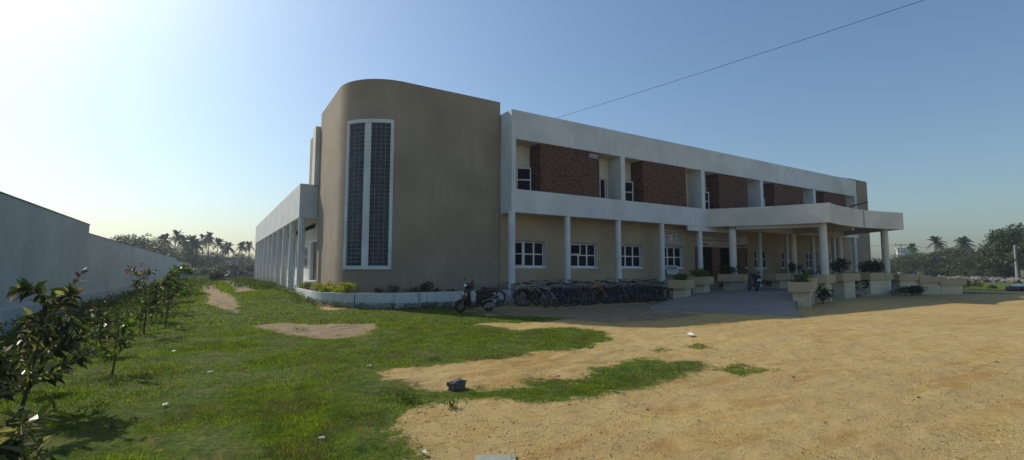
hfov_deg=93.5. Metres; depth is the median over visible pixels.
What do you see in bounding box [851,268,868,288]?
motorcycle
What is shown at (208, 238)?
palm tree
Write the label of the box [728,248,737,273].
entrance door
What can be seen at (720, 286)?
entrance steps
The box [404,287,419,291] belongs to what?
shrub
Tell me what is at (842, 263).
shrub
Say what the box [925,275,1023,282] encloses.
rubble strip
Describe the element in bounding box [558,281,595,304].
bicycle
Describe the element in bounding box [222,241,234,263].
palm tree
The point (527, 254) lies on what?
window
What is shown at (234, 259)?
hut
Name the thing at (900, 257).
broadleaf tree
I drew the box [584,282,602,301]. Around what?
bicycle
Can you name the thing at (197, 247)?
palm tree
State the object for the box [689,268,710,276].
shrub
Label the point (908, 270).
bush
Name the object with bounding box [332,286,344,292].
shrub
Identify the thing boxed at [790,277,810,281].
shrub
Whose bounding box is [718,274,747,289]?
planter
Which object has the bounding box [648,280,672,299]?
bicycle
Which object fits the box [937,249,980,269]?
broadleaf tree
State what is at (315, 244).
side door
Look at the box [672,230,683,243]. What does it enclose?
notice board
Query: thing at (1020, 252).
broadleaf tree
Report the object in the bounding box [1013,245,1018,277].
utility pole
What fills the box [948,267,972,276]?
bush
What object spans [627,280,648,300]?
bicycle
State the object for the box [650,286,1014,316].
driveway
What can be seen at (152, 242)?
broadleaf tree
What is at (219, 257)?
broadleaf tree
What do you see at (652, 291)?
bicycle
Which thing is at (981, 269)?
broadleaf tree
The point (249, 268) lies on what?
bush
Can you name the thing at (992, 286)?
bush
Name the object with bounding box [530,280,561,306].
bicycle
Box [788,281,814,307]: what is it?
planter
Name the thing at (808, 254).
window
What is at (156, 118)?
sky
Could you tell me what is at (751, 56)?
overhead wire
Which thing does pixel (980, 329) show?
ground
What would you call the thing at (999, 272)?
bush
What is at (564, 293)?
bicycle
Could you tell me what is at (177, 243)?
palm tree
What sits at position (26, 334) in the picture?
sapling
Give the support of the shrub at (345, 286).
on the planting bed
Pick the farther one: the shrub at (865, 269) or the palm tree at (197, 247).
the palm tree at (197, 247)
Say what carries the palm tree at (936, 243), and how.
on the ground at (980, 329)
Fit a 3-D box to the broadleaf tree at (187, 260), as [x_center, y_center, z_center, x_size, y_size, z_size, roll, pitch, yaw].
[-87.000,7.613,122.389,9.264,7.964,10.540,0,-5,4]
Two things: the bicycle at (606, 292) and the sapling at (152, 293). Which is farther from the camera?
the bicycle at (606, 292)
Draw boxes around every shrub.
[296,282,314,288]
[310,280,333,291]
[318,285,338,292]
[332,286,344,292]
[336,281,357,292]
[374,287,383,292]
[387,283,399,292]
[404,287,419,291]
[419,281,433,291]
[672,273,690,279]
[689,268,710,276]
[716,264,747,273]
[785,262,796,273]
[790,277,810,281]
[791,273,815,277]
[815,285,833,303]
[829,257,851,273]
[856,257,884,272]
[858,260,870,272]
[895,285,928,294]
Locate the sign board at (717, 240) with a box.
[695,233,747,246]
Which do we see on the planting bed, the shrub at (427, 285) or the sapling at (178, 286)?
the shrub at (427, 285)
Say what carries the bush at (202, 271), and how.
on the ground at (980, 329)
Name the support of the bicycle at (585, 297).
on the ground at (980, 329)
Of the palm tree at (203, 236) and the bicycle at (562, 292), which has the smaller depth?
the bicycle at (562, 292)
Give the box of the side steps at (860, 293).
[855,291,890,296]
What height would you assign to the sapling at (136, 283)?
1.775 m
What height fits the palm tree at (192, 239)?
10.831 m
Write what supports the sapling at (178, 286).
on the ground at (980, 329)
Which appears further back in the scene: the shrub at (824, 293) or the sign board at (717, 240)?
the sign board at (717, 240)
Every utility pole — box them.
[895,243,906,272]
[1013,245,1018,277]
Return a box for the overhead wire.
[557,0,922,117]
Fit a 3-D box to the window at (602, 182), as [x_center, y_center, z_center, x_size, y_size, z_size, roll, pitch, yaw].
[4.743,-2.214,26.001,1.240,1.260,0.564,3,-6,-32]
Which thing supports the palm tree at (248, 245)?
on the ground at (980, 329)
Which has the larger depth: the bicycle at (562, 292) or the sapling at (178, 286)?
the bicycle at (562, 292)
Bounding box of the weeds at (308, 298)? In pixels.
[248,279,512,308]
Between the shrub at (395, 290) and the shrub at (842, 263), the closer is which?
the shrub at (395, 290)
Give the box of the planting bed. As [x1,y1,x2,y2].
[295,288,508,308]
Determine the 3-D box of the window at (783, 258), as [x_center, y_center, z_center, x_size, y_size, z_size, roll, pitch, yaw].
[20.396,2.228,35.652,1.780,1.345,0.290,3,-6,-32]
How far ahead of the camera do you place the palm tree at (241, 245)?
139.63 m
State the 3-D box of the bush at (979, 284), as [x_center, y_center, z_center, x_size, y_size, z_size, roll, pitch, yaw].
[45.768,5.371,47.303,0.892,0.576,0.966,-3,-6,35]
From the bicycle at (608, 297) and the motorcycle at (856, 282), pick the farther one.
the motorcycle at (856, 282)
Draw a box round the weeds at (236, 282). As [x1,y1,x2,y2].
[133,275,280,291]
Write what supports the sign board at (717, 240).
attached to the school building
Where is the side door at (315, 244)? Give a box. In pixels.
[309,240,316,279]
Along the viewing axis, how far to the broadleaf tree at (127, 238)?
93.73 m
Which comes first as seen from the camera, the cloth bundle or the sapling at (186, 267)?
the sapling at (186, 267)
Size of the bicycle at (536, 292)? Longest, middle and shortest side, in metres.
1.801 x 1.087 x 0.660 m
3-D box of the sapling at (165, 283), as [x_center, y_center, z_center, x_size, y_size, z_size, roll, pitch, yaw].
[-9.636,1.984,13.336,0.670,1.462,1.295,3,-6,-32]
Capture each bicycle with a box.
[493,281,527,306]
[515,280,547,304]
[518,280,551,307]
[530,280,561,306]
[531,281,566,303]
[538,282,571,306]
[551,280,580,305]
[554,279,582,302]
[557,281,592,305]
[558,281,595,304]
[566,279,601,303]
[574,279,612,303]
[580,280,616,303]
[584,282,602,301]
[589,281,624,302]
[596,279,633,302]
[597,278,618,301]
[603,281,639,301]
[612,279,638,300]
[613,279,647,301]
[619,280,652,301]
[624,279,654,301]
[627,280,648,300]
[632,280,662,300]
[636,279,667,300]
[639,280,661,299]
[646,281,672,300]
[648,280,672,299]
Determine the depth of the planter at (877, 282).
30.18 m
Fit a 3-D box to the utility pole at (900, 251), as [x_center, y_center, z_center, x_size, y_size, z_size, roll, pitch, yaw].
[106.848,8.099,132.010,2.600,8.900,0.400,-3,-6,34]
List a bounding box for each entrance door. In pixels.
[695,247,697,275]
[711,247,720,279]
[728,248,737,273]
[737,248,746,273]
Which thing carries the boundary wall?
on the ground at (980, 329)
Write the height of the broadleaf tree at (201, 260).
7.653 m
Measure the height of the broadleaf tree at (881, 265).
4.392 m
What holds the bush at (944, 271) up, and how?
on the ground at (980, 329)
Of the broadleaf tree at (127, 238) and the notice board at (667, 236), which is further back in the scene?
the broadleaf tree at (127, 238)
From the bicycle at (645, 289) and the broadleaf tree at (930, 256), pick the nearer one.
the bicycle at (645, 289)
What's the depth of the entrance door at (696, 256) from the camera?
30.18 m
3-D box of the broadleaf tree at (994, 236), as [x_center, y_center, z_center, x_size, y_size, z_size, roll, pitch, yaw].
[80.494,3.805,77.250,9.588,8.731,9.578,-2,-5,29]
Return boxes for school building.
[254,79,903,304]
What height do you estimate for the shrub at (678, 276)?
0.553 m
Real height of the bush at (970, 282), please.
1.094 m
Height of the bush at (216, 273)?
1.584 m
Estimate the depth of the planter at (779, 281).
30.13 m
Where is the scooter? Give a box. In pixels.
[454,278,499,312]
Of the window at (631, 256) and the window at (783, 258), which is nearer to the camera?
the window at (631, 256)
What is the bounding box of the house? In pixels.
[895,247,917,273]
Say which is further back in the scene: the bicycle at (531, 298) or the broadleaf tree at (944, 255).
the broadleaf tree at (944, 255)
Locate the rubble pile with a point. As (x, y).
(235, 273)
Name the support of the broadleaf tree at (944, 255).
on the ground at (980, 329)
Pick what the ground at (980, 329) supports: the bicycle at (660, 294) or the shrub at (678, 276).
the bicycle at (660, 294)
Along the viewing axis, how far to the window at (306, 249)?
30.33 m
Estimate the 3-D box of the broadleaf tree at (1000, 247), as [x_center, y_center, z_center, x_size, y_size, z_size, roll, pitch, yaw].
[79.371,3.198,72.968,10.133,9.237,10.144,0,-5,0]
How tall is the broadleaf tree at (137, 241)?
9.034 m
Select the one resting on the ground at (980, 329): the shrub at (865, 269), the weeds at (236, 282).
the weeds at (236, 282)
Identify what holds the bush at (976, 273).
on the ground at (980, 329)
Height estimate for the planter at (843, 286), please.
1.560 m
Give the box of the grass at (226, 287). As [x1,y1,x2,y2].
[0,280,784,459]
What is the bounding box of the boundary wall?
[0,191,190,336]
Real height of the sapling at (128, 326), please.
1.009 m
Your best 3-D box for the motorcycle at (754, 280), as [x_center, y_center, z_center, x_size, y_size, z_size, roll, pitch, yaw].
[13.518,2.745,26.902,0.787,1.290,1.985,5,-4,11]
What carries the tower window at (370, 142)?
in the school building
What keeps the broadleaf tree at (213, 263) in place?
on the ground at (980, 329)
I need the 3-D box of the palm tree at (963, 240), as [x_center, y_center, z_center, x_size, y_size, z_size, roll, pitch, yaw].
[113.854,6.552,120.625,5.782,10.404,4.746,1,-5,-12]
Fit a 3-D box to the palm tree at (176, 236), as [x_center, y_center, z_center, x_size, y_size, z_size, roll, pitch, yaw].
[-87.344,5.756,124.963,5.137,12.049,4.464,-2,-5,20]
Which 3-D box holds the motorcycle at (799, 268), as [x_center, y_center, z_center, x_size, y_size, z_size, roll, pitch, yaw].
[20.805,2.900,34.991,1.984,1.290,0.787,3,-3,-36]
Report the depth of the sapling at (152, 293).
14.53 m
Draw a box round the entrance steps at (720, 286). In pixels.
[712,282,770,289]
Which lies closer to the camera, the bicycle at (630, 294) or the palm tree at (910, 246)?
the bicycle at (630, 294)
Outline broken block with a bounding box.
[447,378,466,390]
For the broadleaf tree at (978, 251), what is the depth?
84.63 m
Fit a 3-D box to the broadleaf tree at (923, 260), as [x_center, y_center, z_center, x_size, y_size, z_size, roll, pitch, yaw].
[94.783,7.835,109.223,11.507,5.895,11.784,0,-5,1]
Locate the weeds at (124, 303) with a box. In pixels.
[0,279,203,359]
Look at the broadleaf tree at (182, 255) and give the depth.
109.43 m
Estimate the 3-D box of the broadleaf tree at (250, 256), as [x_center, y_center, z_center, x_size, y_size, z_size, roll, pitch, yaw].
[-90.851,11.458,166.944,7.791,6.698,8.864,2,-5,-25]
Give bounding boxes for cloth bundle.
[1005,284,1023,290]
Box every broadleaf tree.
[110,233,178,260]
[116,236,145,247]
[128,237,189,261]
[132,233,178,257]
[167,244,192,265]
[176,247,212,268]
[186,250,215,269]
[193,250,231,269]
[232,253,254,265]
[245,254,254,265]
[872,258,899,272]
[890,254,923,272]
[891,252,953,275]
[904,250,920,273]
[915,250,949,275]
[931,246,981,271]
[931,248,968,276]
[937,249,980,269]
[971,262,1009,275]
[972,227,1022,276]
[974,233,1023,271]
[986,222,1023,264]
[999,230,1023,269]
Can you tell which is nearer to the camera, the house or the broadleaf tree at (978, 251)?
the broadleaf tree at (978, 251)
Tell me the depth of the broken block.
6.38 m
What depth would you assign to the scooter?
17.84 m
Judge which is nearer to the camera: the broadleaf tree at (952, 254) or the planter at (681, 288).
the planter at (681, 288)
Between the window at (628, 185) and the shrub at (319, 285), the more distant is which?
the window at (628, 185)
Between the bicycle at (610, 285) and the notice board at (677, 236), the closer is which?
the bicycle at (610, 285)
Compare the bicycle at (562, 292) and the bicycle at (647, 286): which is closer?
the bicycle at (562, 292)
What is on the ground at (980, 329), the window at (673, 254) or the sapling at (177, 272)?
the sapling at (177, 272)
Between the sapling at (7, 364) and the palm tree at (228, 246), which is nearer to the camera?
the sapling at (7, 364)
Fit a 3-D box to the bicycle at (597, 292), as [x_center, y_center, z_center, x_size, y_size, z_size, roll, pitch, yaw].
[3.771,2.859,22.217,1.831,1.120,0.723,0,-9,-2]
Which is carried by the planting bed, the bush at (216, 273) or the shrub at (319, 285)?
the shrub at (319, 285)
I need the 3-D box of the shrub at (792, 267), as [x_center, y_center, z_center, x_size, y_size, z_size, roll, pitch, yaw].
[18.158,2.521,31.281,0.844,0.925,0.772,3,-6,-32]
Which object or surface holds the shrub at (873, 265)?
in the planter at (877, 282)
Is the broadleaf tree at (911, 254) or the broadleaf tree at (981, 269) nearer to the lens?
the broadleaf tree at (981, 269)
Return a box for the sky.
[0,0,1023,270]
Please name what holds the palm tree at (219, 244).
on the ground at (980, 329)
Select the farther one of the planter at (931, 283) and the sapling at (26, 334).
the planter at (931, 283)
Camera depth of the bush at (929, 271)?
101.69 m
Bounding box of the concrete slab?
[474,454,515,459]
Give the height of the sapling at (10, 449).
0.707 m
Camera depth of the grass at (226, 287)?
7.37 m
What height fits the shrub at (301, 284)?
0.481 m
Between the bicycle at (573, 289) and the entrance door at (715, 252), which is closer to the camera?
the bicycle at (573, 289)
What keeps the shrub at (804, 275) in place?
in the planter at (816, 285)
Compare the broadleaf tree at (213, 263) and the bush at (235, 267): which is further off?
the broadleaf tree at (213, 263)
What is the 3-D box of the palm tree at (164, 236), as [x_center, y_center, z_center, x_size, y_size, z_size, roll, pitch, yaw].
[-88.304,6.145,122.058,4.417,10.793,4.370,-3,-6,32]
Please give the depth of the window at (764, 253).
34.13 m
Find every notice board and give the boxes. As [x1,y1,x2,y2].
[664,230,671,242]
[665,265,678,277]
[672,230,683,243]
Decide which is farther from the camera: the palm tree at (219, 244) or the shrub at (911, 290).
the palm tree at (219, 244)
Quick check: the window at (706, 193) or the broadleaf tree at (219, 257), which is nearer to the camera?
the window at (706, 193)
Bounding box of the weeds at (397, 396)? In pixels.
[39,293,945,413]
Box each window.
[305,248,307,266]
[343,119,393,268]
[515,240,545,267]
[516,167,530,189]
[570,242,597,267]
[599,177,605,197]
[621,244,642,268]
[625,181,632,200]
[665,246,683,268]
[705,192,708,208]
[754,250,768,268]
[782,251,789,268]
[806,252,818,268]
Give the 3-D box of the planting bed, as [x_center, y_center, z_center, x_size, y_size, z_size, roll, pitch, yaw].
[-5.780,3.038,21.035,10.871,0.780,4.778,-1,-5,12]
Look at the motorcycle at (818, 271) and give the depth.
36.48 m
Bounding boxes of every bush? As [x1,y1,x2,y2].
[193,267,208,276]
[205,268,226,280]
[209,263,231,271]
[222,262,241,271]
[238,263,253,271]
[879,266,898,273]
[896,267,916,273]
[918,267,940,275]
[936,267,955,275]
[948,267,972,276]
[958,277,976,287]
[969,270,992,276]
[972,282,983,286]
[985,267,1014,277]
[987,284,997,288]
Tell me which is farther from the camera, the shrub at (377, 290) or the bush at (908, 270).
the bush at (908, 270)
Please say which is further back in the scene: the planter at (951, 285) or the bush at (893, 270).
the bush at (893, 270)
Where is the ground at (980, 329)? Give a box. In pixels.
[0,271,1023,459]
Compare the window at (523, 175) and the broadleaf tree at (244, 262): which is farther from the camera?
the broadleaf tree at (244, 262)
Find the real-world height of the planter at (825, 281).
1.510 m
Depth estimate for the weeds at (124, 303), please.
14.47 m
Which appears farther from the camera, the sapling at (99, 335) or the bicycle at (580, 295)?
the bicycle at (580, 295)
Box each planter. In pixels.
[668,280,694,298]
[688,276,713,293]
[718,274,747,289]
[764,273,801,288]
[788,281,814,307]
[791,278,817,304]
[809,275,835,301]
[829,273,860,297]
[858,273,893,293]
[891,274,923,294]
[917,276,945,293]
[939,278,966,293]
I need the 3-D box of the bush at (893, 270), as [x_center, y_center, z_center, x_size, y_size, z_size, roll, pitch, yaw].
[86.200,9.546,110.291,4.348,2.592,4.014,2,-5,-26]
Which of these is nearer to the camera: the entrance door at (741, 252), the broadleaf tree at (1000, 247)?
the entrance door at (741, 252)
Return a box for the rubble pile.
[205,269,253,280]
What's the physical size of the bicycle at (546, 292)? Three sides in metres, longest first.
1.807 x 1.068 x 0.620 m
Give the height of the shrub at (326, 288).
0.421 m
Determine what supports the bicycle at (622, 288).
on the ground at (980, 329)
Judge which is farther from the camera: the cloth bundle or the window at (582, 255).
the cloth bundle
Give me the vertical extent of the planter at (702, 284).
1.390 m
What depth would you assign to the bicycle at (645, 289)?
23.62 m
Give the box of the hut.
[221,257,238,265]
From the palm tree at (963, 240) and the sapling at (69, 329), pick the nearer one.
the sapling at (69, 329)
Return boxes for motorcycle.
[745,267,761,290]
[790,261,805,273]
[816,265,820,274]
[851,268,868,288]
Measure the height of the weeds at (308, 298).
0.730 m
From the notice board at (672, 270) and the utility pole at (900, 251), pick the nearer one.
the notice board at (672, 270)
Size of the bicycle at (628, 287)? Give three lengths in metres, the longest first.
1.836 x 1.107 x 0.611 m
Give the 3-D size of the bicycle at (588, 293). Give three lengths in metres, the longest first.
1.817 x 1.099 x 0.704 m
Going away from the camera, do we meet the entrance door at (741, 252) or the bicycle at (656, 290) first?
the bicycle at (656, 290)
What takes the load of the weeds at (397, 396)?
on the ground at (980, 329)
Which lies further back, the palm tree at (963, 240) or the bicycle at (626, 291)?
the palm tree at (963, 240)
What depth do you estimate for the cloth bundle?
37.41 m
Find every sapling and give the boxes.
[0,319,26,403]
[0,398,72,459]
[3,267,107,416]
[8,317,52,364]
[83,312,137,374]
[86,300,126,355]
[124,263,169,333]
[131,277,168,319]
[150,275,176,327]
[163,266,193,300]
[163,271,190,302]
[166,262,194,289]
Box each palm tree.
[154,233,172,247]
[168,230,185,248]
[176,236,187,246]
[178,235,204,267]
[190,241,203,269]
[198,233,212,254]
[200,231,216,266]
[212,237,225,263]
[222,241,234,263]
[235,241,247,266]
[244,241,254,262]
[906,243,918,270]
[926,236,947,250]
[953,236,976,251]
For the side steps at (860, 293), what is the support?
on the ground at (980, 329)
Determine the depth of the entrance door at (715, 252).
31.16 m
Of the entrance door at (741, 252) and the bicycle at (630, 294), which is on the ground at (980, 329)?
the bicycle at (630, 294)
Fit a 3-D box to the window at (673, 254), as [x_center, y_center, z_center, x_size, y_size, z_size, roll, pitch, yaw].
[9.605,1.659,28.981,1.880,1.345,0.290,3,-6,-32]
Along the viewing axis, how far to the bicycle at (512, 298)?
20.47 m
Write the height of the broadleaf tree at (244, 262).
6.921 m
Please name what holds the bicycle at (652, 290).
on the ground at (980, 329)
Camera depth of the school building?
23.79 m
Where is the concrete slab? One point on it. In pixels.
(495, 457)
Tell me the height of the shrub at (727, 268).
0.730 m

